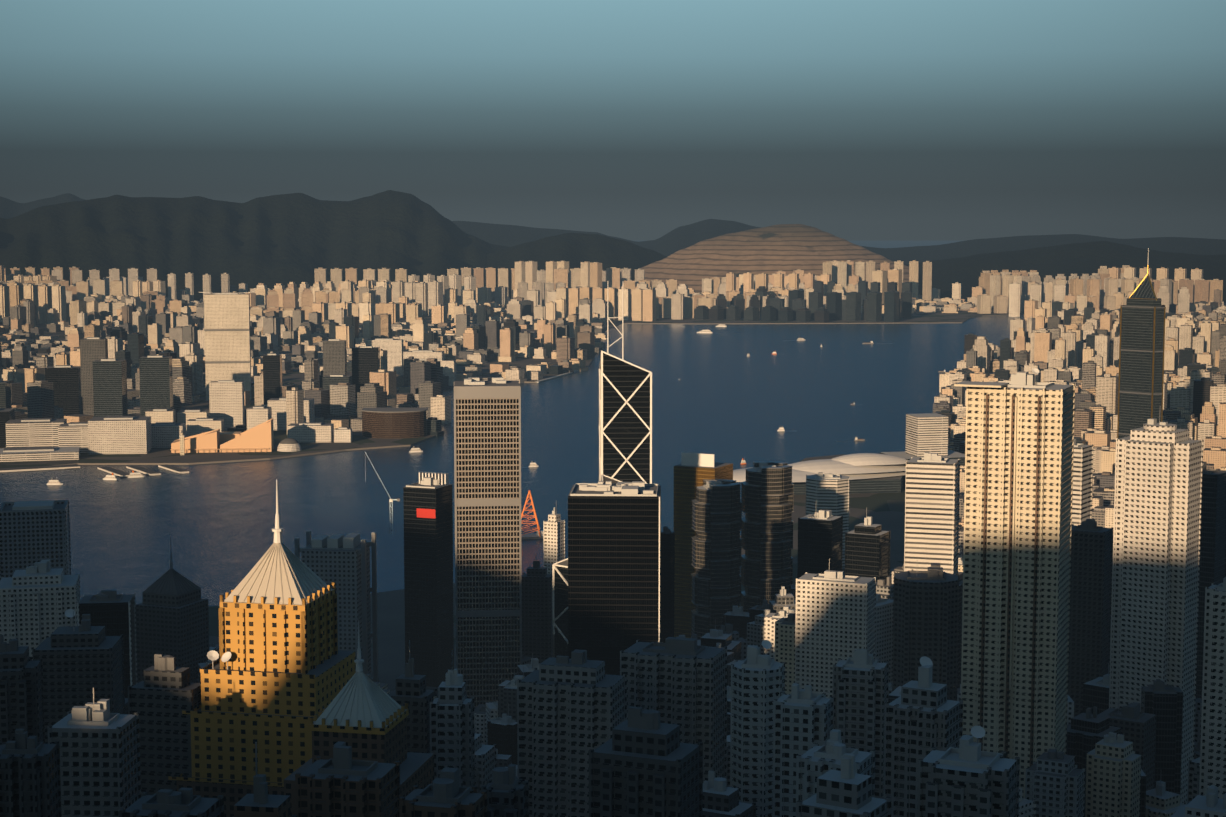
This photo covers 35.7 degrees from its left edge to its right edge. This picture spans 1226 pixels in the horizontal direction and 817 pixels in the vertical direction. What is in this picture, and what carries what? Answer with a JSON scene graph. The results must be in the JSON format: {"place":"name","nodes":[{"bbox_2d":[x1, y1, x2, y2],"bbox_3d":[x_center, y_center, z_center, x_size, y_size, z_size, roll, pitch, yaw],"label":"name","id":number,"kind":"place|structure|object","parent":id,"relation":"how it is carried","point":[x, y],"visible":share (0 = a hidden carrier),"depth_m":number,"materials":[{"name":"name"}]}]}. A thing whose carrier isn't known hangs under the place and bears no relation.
{"place":"outdoors","nodes":[
{"label":"outdoors","id":0,"kind":"place"},
{"bbox_2d":[0,193,84,218],"bbox_3d":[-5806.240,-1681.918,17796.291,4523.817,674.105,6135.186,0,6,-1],"label":"distant mountain","id":1,"kind":"structure","parent":0,"point":[9,208],"depth_m":17889.23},
{"bbox_2d":[0,190,510,300],"bbox_3d":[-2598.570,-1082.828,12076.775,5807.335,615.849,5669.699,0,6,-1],"label":"mountain","id":2,"kind":"structure","parent":0,"point":[270,242],"depth_m":11360.84,"materials":[{"name":"green plant"}]},
{"bbox_2d":[0,241,1026,605],"bbox_3d":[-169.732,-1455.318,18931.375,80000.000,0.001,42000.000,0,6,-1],"label":"harbour water","id":3,"kind":"structure","parent":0,"point":[718,393],"depth_m":3397.46,"materials":[{"name":"blue liquid"}]},
{"bbox_2d":[21,324,944,484],"bbox_3d":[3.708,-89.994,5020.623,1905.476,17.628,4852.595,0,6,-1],"label":"boats","id":4,"kind":"object","parent":3,"relation":"on","point":[132,474],"visible":0.79,"depth_m":3232.19,"materials":[{"name":"white metal"}]},
{"bbox_2d":[487,233,666,288],"bbox_3d":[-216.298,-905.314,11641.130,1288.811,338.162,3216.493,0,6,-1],"label":"hill","id":5,"kind":"structure","parent":0,"point":[575,250],"depth_m":11355.54,"materials":[{"name":"grey stone"}]},
{"bbox_2d":[0,300,1225,467],"bbox_3d":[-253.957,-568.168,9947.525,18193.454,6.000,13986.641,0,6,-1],"label":"land","id":6,"kind":"structure","parent":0,"point":[158,456],"depth_m":3622.91,"materials":[{"name":"grey concrete"}]},
{"bbox_2d":[0,292,960,476],"bbox_3d":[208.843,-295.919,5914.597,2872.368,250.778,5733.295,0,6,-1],"label":"waterfront buildings","id":7,"kind":"structure","parent":6,"relation":"on","point":[94,383],"depth_m":3617.87,"materials":[{"name":"grey concrete"}]},
{"bbox_2d":[0,260,1223,436],"bbox_3d":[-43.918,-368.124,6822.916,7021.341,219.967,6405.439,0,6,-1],"label":"city buildings","id":8,"kind":"structure","parent":6,"relation":"on","point":[555,304],"depth_m":7724.24,"materials":[{"name":"beige concrete"}]},
{"bbox_2d":[0,0,1225,240],"label":"sky","id":9,"kind":"structure","parent":0,"point":[633,120],"materials":[{"name":"blue"}]},
{"bbox_2d":[209,313,1177,693],"bbox_3d":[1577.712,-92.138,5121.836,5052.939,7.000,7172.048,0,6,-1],"label":"ground","id":10,"kind":"structure","parent":0,"point":[885,511],"depth_m":2120.08,"materials":[{"name":"grey concrete"}]},
{"bbox_2d":[933,289,1225,607],"bbox_3d":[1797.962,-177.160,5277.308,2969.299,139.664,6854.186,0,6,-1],"label":"city buildings","id":11,"kind":"structure","parent":10,"relation":"on","point":[1079,349],"depth_m":4597.74,"materials":[{"name":"beige concrete"}]},
{"bbox_2d":[641,224,908,292],"bbox_3d":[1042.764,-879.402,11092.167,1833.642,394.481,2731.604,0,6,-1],"label":"quarry hill","id":12,"kind":"structure","parent":0,"point":[788,249],"depth_m":10617.05,"materials":[{"name":"brown stone"}]},
{"bbox_2d":[452,219,1225,263],"bbox_3d":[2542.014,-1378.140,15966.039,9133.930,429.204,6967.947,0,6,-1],"label":"distant mountains","id":13,"kind":"structure","parent":0,"point":[676,240],"depth_m":16074.81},
{"bbox_2d":[904,241,1225,302],"bbox_3d":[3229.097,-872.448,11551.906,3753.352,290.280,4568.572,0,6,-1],"label":"mountain","id":14,"kind":"structure","parent":0,"point":[1078,259],"depth_m":11108.73,"materials":[{"name":"grey stone"}]},
{"bbox_3d":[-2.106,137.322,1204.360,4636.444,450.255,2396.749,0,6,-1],"label":"island slope","id":15,"kind":"structure","parent":0,"visible":0},
{"bbox_2d":[0,248,1225,816],"bbox_3d":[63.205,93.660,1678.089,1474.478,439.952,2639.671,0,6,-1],"label":"skyscrapers","id":16,"kind":"structure","parent":15,"relation":"on","point":[1032,654],"depth_m":953.54,"materials":[{"name":"grey concrete"}]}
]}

